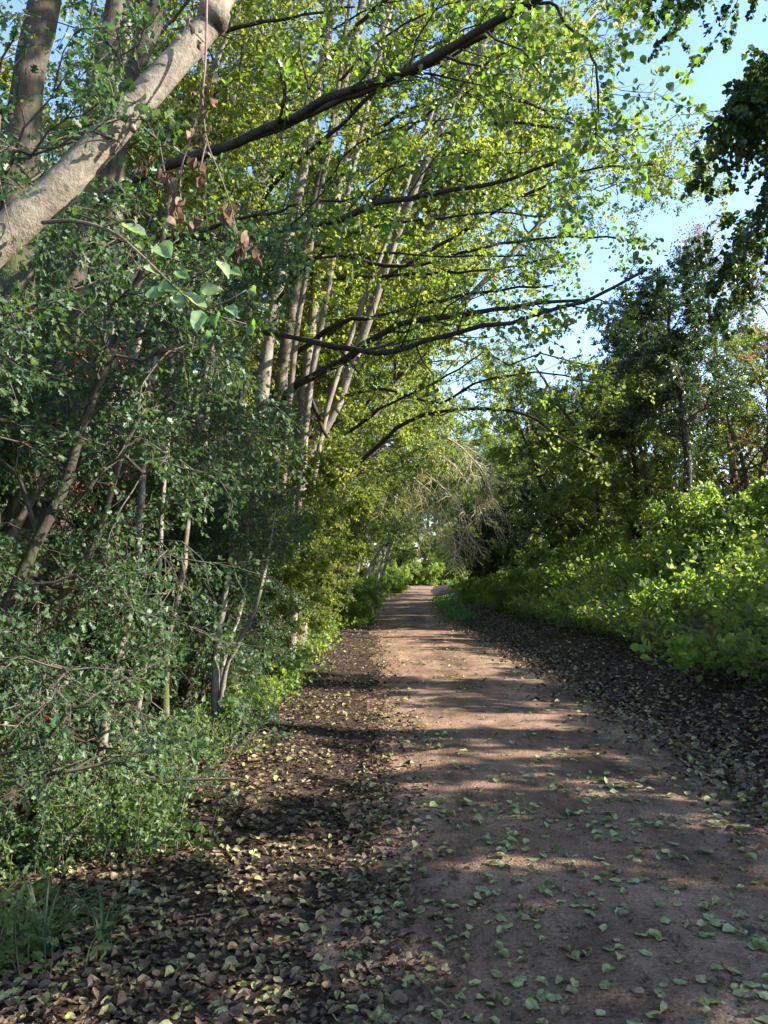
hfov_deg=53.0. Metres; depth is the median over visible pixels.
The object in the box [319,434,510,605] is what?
dead tree
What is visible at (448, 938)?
fallen leaf
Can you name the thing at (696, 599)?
nettle plant
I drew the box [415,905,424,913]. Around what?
fallen leaf
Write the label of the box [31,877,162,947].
grass tuft
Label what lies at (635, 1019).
fallen leaf
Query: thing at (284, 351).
forked clump tree
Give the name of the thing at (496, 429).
woodland tree
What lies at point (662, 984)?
fallen leaf
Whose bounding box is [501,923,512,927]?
fallen leaf
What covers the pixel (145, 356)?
slender tree
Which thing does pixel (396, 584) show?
bramble bush
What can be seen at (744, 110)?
overhanging tree
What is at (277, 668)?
nettle plant
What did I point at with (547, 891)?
fallen leaf
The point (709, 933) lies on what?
fallen leaf
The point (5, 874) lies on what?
verge weed
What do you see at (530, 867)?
fallen leaf
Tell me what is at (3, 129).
canopy tree
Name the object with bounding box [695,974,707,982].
fallen leaf
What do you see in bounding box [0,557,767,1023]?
ground
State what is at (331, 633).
nettle plant
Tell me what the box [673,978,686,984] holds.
fallen leaf
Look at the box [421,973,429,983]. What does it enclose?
fallen leaf
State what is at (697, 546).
nettle plant
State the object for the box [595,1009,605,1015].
fallen leaf
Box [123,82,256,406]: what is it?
slender tree
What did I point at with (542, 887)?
fallen leaf
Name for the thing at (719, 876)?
fallen leaf
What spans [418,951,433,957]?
fallen leaf
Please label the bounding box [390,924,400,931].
fallen leaf
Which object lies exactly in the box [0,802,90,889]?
verge weed
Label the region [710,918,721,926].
fallen leaf
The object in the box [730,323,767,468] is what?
woodland tree
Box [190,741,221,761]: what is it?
verge weed
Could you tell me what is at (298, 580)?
hazel bush
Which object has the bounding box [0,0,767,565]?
sky
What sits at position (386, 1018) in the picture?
fallen leaf
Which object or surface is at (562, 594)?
nettle plant
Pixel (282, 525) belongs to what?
hawthorn bush
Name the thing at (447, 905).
fallen leaf
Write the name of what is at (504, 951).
fallen leaf
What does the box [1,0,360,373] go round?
slender tree
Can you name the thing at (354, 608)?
bramble bush
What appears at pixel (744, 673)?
nettle plant
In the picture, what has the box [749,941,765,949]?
fallen leaf
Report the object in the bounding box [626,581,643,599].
nettle plant
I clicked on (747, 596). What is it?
nettle plant
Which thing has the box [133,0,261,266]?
dead twig
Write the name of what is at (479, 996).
fallen leaf
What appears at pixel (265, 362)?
leaning clump tree
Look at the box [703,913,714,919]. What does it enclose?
fallen leaf
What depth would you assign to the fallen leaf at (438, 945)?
3.23 m
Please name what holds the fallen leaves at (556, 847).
on the path
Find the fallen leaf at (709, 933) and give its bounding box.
[698,931,714,935]
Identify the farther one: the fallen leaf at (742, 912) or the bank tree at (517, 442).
the bank tree at (517, 442)
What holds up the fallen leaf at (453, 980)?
on the path
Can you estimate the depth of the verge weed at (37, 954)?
2.95 m
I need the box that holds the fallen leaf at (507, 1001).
[502,996,510,1004]
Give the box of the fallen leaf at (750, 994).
[742,991,758,998]
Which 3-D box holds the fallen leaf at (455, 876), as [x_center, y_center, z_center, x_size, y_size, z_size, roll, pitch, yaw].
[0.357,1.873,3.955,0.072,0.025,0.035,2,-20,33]
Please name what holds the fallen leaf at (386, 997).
on the path
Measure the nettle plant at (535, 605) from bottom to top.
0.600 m
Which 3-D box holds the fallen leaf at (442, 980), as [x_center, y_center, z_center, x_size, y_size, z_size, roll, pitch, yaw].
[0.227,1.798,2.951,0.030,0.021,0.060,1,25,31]
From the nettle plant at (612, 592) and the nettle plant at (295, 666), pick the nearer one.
the nettle plant at (295, 666)
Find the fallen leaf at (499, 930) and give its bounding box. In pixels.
[496,925,507,934]
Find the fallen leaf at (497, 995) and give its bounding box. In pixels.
[487,991,502,1001]
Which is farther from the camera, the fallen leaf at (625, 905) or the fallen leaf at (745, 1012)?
the fallen leaf at (625, 905)
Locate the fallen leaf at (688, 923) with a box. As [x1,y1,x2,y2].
[684,919,693,927]
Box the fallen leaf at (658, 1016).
[651,1013,666,1020]
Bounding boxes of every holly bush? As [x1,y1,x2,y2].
[448,493,537,581]
[453,505,516,571]
[522,479,613,562]
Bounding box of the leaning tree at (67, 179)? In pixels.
[0,0,255,338]
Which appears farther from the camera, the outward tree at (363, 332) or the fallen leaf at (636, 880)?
the outward tree at (363, 332)
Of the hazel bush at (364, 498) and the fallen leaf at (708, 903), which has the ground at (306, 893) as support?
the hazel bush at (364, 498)
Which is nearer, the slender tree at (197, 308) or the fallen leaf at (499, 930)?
the fallen leaf at (499, 930)
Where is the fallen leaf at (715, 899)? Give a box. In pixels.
[712,895,720,904]
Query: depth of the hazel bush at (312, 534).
17.59 m
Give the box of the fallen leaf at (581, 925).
[575,922,587,927]
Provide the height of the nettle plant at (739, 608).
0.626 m
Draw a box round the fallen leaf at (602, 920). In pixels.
[594,917,610,925]
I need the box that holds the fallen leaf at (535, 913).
[529,908,538,916]
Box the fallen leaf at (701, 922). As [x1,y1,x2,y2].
[696,919,705,926]
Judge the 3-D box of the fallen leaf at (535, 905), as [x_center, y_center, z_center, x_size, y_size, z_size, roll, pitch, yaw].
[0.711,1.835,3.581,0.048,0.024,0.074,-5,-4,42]
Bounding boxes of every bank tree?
[440,469,516,571]
[458,414,528,564]
[509,371,612,541]
[520,375,710,549]
[671,319,767,499]
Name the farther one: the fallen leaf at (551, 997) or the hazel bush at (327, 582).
the hazel bush at (327, 582)
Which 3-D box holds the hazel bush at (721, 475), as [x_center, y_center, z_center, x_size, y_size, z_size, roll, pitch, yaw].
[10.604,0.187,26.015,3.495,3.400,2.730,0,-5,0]
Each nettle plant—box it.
[222,681,266,726]
[231,666,255,686]
[252,667,289,693]
[254,688,281,710]
[257,679,280,700]
[259,670,290,693]
[264,658,308,699]
[267,658,283,677]
[270,652,307,687]
[273,644,314,678]
[283,638,325,669]
[284,630,317,662]
[291,659,335,690]
[309,616,327,634]
[315,631,344,657]
[321,617,355,634]
[322,627,340,640]
[332,616,341,628]
[482,593,493,608]
[508,602,519,612]
[518,600,528,615]
[525,581,546,599]
[530,598,550,619]
[542,600,562,619]
[551,558,573,568]
[553,601,575,629]
[555,591,570,609]
[559,588,591,603]
[567,600,600,629]
[568,598,591,621]
[571,570,587,593]
[572,579,609,619]
[582,581,600,601]
[584,581,624,601]
[594,602,628,635]
[600,594,631,604]
[605,615,641,642]
[611,584,640,604]
[614,616,636,644]
[616,609,646,634]
[618,549,658,585]
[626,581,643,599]
[629,587,654,626]
[644,581,666,608]
[645,571,665,580]
[651,625,710,673]
[651,634,677,662]
[656,555,700,582]
[660,584,698,616]
[682,558,731,593]
[684,624,721,669]
[688,543,732,569]
[692,591,713,624]
[693,633,732,674]
[696,627,731,649]
[705,569,740,602]
[710,588,761,628]
[710,602,766,645]
[721,621,762,634]
[724,588,745,608]
[728,602,767,634]
[728,627,754,680]
[731,592,767,633]
[733,655,763,684]
[739,588,758,625]
[740,634,767,684]
[750,584,759,608]
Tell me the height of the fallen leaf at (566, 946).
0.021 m
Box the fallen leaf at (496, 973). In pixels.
[491,968,503,977]
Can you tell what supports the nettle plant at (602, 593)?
on the ground at (306, 893)
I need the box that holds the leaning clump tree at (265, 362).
[249,0,667,657]
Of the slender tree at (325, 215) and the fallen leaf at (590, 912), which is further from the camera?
the slender tree at (325, 215)
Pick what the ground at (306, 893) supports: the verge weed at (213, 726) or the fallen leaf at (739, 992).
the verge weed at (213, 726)
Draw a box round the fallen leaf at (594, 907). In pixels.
[591,904,600,909]
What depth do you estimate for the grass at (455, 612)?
31.05 m
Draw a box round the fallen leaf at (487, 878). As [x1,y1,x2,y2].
[482,876,491,880]
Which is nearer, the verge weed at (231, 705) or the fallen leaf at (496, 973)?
the fallen leaf at (496, 973)
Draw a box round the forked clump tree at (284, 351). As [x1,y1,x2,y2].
[266,0,667,599]
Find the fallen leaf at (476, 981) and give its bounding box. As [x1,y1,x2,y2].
[469,979,481,984]
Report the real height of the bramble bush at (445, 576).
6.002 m
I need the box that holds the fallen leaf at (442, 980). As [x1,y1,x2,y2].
[439,976,446,987]
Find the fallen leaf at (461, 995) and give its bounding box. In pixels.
[455,992,466,999]
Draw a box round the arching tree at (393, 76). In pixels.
[41,0,727,803]
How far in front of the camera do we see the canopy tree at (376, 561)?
63.06 m
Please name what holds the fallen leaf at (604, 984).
on the path
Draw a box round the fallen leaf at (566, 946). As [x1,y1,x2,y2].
[559,943,570,951]
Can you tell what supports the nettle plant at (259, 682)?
on the ground at (306, 893)
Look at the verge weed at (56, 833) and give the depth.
4.15 m
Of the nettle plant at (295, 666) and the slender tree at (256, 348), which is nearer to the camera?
the nettle plant at (295, 666)
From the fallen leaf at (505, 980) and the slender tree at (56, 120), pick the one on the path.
the fallen leaf at (505, 980)
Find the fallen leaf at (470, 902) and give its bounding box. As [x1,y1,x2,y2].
[467,900,475,905]
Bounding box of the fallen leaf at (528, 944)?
[524,942,531,947]
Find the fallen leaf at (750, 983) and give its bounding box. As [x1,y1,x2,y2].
[740,980,755,988]
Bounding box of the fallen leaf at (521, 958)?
[515,956,527,961]
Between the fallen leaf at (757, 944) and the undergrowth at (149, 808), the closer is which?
the fallen leaf at (757, 944)
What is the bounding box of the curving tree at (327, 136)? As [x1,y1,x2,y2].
[193,0,565,697]
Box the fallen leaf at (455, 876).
[448,874,458,880]
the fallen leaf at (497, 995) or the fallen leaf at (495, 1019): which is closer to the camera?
the fallen leaf at (495, 1019)
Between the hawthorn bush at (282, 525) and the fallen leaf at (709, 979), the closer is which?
the fallen leaf at (709, 979)
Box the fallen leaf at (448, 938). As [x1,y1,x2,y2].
[445,935,457,941]
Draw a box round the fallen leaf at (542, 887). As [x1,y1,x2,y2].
[537,884,545,892]
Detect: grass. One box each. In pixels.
[365,592,489,624]
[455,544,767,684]
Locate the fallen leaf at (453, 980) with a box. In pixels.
[450,978,457,983]
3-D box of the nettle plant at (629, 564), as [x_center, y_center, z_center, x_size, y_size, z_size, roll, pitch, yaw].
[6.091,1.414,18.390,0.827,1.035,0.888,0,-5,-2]
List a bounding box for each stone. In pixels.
[614,868,621,873]
[616,909,630,916]
[630,986,643,993]
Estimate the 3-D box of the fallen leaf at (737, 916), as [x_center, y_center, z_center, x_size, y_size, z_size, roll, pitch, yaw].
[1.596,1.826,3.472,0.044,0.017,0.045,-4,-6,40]
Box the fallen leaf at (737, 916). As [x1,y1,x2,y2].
[732,914,743,918]
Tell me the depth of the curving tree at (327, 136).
11.02 m
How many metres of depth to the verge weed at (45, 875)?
3.57 m
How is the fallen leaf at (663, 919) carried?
on the path
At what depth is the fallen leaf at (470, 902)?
3.64 m
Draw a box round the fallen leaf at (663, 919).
[660,916,670,923]
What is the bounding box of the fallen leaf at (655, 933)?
[646,929,661,938]
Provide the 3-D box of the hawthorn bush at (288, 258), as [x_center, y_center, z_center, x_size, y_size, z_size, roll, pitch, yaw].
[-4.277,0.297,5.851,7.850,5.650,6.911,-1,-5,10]
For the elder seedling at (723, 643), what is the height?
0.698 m
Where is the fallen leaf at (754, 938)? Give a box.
[751,935,766,942]
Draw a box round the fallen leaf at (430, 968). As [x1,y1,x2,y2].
[425,965,437,970]
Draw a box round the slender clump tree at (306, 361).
[295,0,616,646]
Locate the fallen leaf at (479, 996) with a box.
[476,993,484,998]
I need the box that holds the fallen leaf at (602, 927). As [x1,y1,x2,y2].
[599,923,608,931]
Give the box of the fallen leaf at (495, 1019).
[489,1016,499,1023]
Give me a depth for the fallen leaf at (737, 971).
3.00 m
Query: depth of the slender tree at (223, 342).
14.45 m
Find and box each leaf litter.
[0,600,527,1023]
[359,634,767,1023]
[424,597,767,934]
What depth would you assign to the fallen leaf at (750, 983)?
2.90 m
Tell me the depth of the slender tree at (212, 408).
21.55 m
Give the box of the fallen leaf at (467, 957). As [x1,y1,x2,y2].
[463,953,473,961]
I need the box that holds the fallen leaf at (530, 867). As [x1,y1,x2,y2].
[526,864,534,871]
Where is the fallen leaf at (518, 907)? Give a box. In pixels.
[515,904,522,911]
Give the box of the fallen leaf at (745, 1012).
[739,1009,751,1016]
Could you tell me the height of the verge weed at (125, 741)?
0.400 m
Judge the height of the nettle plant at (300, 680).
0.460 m
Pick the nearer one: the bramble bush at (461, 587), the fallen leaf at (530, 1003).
the fallen leaf at (530, 1003)
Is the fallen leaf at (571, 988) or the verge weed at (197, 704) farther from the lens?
the verge weed at (197, 704)
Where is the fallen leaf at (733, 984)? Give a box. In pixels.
[729,982,739,990]
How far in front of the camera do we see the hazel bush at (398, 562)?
108.17 m
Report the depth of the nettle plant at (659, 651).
11.23 m
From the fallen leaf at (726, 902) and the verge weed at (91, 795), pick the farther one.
the verge weed at (91, 795)
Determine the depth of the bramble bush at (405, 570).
95.90 m
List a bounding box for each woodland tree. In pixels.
[0,0,75,134]
[123,245,220,445]
[413,427,452,559]
[424,439,474,533]
[489,416,524,510]
[495,420,531,538]
[598,342,680,538]
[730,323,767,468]
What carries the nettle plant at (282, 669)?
on the ground at (306, 893)
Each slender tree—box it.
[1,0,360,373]
[8,0,238,350]
[34,0,324,720]
[34,0,354,403]
[34,92,163,394]
[35,44,177,331]
[36,16,302,429]
[41,92,191,390]
[89,0,331,714]
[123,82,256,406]
[124,167,243,434]
[126,51,305,447]
[128,16,334,381]
[138,194,219,438]
[139,179,212,436]
[167,0,344,386]
[173,280,301,449]
[191,118,409,432]
[195,45,407,463]
[203,119,324,439]
[209,121,414,473]
[210,235,368,439]
[230,0,408,169]
[236,0,452,437]
[247,186,425,478]
[274,0,520,633]
[287,0,565,657]
[296,8,618,641]
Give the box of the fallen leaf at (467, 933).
[462,931,469,938]
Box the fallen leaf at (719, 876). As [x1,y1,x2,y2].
[713,873,722,879]
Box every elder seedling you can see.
[630,633,729,695]
[717,628,766,686]
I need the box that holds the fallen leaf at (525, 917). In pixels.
[520,914,532,920]
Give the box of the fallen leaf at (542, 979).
[534,976,547,984]
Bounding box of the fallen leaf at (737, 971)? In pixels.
[729,968,741,974]
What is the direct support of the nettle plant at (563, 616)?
on the ground at (306, 893)
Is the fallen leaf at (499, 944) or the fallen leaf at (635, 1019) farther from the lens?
the fallen leaf at (499, 944)
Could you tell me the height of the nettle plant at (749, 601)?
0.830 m
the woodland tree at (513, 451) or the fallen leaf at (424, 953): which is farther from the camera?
the woodland tree at (513, 451)
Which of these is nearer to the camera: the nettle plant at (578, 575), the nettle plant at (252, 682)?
the nettle plant at (252, 682)
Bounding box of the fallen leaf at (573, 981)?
[570,977,578,986]
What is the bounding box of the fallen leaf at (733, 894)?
[729,892,735,898]
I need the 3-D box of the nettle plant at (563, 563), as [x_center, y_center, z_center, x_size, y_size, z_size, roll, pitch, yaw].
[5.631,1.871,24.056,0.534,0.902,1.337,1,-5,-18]
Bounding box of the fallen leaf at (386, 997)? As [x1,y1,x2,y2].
[383,991,389,1000]
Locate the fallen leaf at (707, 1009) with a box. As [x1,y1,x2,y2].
[703,1006,713,1014]
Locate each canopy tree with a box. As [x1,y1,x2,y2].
[0,73,45,167]
[139,1,564,512]
[184,0,592,454]
[280,0,764,505]
[281,280,431,494]
[281,283,542,538]
[323,346,447,543]
[335,384,457,591]
[335,407,432,523]
[355,408,461,579]
[359,395,516,577]
[362,444,454,576]
[370,418,479,593]
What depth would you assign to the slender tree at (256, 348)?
13.82 m
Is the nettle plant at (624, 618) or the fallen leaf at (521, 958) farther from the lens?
the nettle plant at (624, 618)
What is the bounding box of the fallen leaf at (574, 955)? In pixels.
[567,950,580,961]
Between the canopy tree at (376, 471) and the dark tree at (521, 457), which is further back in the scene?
the dark tree at (521, 457)
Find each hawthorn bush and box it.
[0,0,306,860]
[0,86,330,840]
[0,262,311,854]
[34,227,261,726]
[42,388,322,741]
[72,458,322,730]
[140,426,330,640]
[313,507,371,601]
[329,527,370,596]
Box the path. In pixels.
[303,585,767,1023]
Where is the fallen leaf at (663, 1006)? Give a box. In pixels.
[660,1001,670,1011]
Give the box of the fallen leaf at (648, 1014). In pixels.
[645,1010,661,1017]
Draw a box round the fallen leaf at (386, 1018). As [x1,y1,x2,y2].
[380,1016,389,1023]
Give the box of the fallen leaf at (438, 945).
[431,941,445,950]
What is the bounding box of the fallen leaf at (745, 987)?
[740,984,750,989]
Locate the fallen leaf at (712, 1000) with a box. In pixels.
[708,998,726,1003]
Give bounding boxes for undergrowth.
[0,623,334,866]
[446,504,767,680]
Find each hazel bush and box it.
[87,420,362,732]
[88,476,335,705]
[175,439,323,617]
[190,474,382,627]
[281,515,331,656]
[307,530,366,634]
[312,495,367,591]
[344,537,389,585]
[378,534,418,568]
[397,534,445,575]
[433,527,468,577]
[576,473,662,545]
[642,469,755,541]
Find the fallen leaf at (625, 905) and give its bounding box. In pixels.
[617,903,629,908]
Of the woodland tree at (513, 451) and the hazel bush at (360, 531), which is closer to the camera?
the hazel bush at (360, 531)
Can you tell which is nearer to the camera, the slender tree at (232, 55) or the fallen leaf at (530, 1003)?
the fallen leaf at (530, 1003)
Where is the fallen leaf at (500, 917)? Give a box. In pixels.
[496,914,506,921]
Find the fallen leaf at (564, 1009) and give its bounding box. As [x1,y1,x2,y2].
[559,1005,570,1014]
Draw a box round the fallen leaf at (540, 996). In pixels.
[536,988,548,1002]
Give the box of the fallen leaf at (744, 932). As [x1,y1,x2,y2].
[735,929,747,936]
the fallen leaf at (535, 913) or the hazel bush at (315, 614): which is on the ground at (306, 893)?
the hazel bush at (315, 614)
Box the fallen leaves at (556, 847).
[369,615,767,866]
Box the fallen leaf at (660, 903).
[655,901,666,905]
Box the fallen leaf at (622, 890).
[620,887,628,892]
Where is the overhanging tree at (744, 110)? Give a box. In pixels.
[641,0,767,346]
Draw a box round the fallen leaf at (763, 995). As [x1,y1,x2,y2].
[758,990,767,999]
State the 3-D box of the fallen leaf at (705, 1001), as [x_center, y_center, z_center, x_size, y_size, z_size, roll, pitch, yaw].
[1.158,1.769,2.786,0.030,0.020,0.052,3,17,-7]
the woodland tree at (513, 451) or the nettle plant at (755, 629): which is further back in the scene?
the woodland tree at (513, 451)
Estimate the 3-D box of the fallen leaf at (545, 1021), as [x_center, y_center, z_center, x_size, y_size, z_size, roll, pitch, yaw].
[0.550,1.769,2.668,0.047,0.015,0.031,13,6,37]
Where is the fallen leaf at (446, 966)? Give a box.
[440,963,453,974]
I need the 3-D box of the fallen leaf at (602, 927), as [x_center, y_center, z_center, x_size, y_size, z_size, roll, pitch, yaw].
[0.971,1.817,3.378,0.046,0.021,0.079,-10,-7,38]
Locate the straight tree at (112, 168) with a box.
[68,0,411,782]
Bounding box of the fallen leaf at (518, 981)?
[510,976,523,987]
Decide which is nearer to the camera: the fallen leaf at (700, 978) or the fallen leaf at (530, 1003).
the fallen leaf at (530, 1003)
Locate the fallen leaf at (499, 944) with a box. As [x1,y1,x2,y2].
[494,941,502,949]
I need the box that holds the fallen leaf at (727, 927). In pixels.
[722,923,736,931]
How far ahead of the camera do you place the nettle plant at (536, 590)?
22.43 m
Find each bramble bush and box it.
[322,591,382,627]
[327,587,383,616]
[340,575,395,601]
[363,572,412,592]
[373,557,426,585]
[399,560,451,585]
[421,556,465,584]
[448,573,500,604]
[484,566,531,597]
[485,580,533,610]
[514,531,607,578]
[523,558,614,599]
[646,481,767,560]
[736,476,767,534]
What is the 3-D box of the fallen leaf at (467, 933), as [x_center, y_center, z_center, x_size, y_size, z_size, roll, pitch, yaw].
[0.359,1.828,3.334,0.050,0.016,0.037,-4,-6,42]
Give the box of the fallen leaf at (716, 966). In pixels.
[710,964,724,969]
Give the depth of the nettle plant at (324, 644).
13.98 m
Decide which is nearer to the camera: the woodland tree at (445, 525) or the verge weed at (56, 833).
the verge weed at (56, 833)
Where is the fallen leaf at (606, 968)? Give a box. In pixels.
[602,964,615,972]
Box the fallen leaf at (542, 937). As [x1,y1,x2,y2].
[539,935,547,940]
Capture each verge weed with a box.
[0,796,85,860]
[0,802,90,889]
[0,826,26,871]
[0,838,56,901]
[0,864,29,919]
[0,881,113,982]
[0,885,43,963]
[23,781,92,872]
[38,866,99,927]
[49,772,131,829]
[52,792,131,860]
[105,727,170,765]
[113,766,170,805]
[114,729,166,754]
[128,792,216,867]
[169,730,228,767]
[170,698,210,721]
[184,692,262,756]
[189,709,238,741]
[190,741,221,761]
[210,695,246,718]
[307,629,318,639]
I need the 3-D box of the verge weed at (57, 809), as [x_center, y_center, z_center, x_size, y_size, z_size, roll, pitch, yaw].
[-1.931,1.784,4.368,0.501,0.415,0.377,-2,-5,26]
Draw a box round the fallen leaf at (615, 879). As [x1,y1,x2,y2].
[610,878,620,881]
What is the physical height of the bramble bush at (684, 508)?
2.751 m
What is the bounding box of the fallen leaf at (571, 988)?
[564,984,578,992]
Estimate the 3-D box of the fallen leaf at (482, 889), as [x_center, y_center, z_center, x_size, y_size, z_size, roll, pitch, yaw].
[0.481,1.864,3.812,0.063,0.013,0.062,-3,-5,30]
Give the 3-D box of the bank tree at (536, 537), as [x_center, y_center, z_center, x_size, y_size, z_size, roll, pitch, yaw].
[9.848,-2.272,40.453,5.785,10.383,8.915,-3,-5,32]
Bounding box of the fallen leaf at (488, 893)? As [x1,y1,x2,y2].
[486,890,493,896]
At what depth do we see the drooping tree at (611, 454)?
25.21 m
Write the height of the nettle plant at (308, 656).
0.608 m
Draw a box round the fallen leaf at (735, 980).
[729,977,742,982]
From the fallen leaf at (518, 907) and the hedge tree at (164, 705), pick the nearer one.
the fallen leaf at (518, 907)
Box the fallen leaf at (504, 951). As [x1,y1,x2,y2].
[499,948,508,956]
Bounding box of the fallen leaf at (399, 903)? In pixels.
[393,900,404,907]
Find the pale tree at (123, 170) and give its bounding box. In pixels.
[88,0,254,760]
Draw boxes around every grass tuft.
[0,866,169,975]
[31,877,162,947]
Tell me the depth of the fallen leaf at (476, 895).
3.72 m
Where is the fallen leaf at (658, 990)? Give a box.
[654,988,665,997]
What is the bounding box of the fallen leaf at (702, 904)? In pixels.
[695,902,708,910]
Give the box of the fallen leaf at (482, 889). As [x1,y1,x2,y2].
[475,886,487,891]
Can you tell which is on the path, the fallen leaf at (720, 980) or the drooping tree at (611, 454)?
the fallen leaf at (720, 980)
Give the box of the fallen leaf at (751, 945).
[747,942,759,949]
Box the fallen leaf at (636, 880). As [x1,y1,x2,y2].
[627,877,639,882]
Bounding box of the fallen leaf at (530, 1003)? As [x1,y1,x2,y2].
[523,997,541,1009]
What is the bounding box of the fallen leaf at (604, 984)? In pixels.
[599,980,612,988]
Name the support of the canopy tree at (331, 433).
on the ground at (306, 893)
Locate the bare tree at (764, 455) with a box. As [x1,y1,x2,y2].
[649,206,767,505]
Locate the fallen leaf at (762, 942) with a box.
[757,939,767,951]
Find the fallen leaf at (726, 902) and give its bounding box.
[723,900,729,905]
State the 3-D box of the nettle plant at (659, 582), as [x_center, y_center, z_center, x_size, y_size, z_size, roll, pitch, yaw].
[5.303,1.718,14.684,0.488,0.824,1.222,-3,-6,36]
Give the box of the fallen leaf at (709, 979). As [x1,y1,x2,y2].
[705,977,715,982]
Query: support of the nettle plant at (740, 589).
on the ground at (306, 893)
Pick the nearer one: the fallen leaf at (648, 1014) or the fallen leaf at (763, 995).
the fallen leaf at (648, 1014)
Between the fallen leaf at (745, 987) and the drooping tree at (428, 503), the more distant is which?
the drooping tree at (428, 503)
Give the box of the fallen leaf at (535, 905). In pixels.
[531,903,540,910]
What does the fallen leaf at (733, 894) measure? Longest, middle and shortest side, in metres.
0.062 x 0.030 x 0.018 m
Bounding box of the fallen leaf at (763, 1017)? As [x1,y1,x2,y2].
[755,1014,767,1022]
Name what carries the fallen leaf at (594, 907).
on the path
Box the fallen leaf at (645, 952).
[639,949,653,955]
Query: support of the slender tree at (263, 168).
on the ground at (306, 893)
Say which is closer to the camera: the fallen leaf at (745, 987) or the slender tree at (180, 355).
the fallen leaf at (745, 987)
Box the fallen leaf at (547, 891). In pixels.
[542,889,553,896]
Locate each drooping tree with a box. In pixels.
[395,439,539,571]
[401,446,515,579]
[414,463,495,569]
[451,374,627,567]
[478,342,733,555]
[570,321,767,518]
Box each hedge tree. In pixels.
[92,258,170,787]
[131,317,182,750]
[158,314,211,732]
[210,378,279,724]
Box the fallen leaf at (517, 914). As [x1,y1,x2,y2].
[512,910,522,918]
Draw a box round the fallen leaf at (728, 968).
[725,964,742,975]
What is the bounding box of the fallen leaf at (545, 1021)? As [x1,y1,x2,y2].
[537,1019,548,1023]
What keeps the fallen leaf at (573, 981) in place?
on the path
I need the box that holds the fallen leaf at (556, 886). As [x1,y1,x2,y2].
[550,884,561,888]
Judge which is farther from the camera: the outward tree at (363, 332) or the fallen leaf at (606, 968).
the outward tree at (363, 332)
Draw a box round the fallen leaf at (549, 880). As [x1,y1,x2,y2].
[545,878,554,884]
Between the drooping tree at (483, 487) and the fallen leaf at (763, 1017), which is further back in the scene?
the drooping tree at (483, 487)
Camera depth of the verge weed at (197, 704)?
8.39 m
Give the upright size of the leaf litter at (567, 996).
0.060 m
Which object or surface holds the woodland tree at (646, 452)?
on the ground at (306, 893)
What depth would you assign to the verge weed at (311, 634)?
17.51 m
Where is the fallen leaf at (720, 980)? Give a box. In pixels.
[714,976,724,989]
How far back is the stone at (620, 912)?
3.50 m
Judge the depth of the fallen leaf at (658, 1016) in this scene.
2.69 m
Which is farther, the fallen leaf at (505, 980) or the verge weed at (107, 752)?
the verge weed at (107, 752)
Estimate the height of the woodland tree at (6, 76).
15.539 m
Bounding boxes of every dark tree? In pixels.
[481,426,566,569]
[494,380,610,549]
[568,276,701,550]
[603,238,754,565]
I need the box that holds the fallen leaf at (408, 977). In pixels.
[404,974,415,983]
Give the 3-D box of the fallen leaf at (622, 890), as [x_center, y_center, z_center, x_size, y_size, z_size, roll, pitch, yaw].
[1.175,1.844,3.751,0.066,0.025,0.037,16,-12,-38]
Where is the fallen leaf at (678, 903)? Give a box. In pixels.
[673,901,681,905]
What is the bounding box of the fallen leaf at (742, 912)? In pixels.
[736,909,748,915]
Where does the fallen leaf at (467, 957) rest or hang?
on the path
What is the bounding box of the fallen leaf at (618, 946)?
[614,943,624,948]
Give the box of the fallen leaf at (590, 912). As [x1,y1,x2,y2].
[584,909,594,915]
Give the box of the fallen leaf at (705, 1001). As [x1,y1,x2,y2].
[700,996,709,1005]
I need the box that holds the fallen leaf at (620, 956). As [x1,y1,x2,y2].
[615,951,624,960]
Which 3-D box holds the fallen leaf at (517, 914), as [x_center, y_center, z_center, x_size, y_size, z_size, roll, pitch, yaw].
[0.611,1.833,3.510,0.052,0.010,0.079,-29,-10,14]
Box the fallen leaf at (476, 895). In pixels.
[473,892,480,898]
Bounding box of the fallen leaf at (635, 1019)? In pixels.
[626,1017,642,1023]
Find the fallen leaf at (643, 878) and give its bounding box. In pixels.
[639,876,649,880]
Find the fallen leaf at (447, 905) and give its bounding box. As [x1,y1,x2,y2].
[443,903,456,907]
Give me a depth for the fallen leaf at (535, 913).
3.51 m
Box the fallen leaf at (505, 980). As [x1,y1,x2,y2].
[501,978,514,983]
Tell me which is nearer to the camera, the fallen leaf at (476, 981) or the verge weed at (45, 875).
the fallen leaf at (476, 981)
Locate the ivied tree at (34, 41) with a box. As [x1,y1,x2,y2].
[0,0,177,844]
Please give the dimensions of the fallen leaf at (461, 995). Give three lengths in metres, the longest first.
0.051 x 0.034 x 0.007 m
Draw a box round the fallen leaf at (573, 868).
[565,865,577,871]
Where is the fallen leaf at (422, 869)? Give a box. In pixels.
[418,867,426,872]
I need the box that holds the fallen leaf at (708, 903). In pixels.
[702,901,711,907]
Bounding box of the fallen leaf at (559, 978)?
[555,974,565,983]
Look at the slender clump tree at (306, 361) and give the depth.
13.73 m
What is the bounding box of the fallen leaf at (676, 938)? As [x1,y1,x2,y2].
[673,934,679,943]
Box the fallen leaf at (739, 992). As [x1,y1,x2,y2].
[732,988,748,996]
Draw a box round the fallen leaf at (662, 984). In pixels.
[658,983,667,986]
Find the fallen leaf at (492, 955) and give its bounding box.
[487,953,495,957]
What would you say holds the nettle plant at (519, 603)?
on the ground at (306, 893)
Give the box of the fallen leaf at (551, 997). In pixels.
[545,993,562,1002]
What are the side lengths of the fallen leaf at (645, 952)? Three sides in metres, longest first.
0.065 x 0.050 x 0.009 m
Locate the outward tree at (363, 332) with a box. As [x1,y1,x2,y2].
[286,1,714,522]

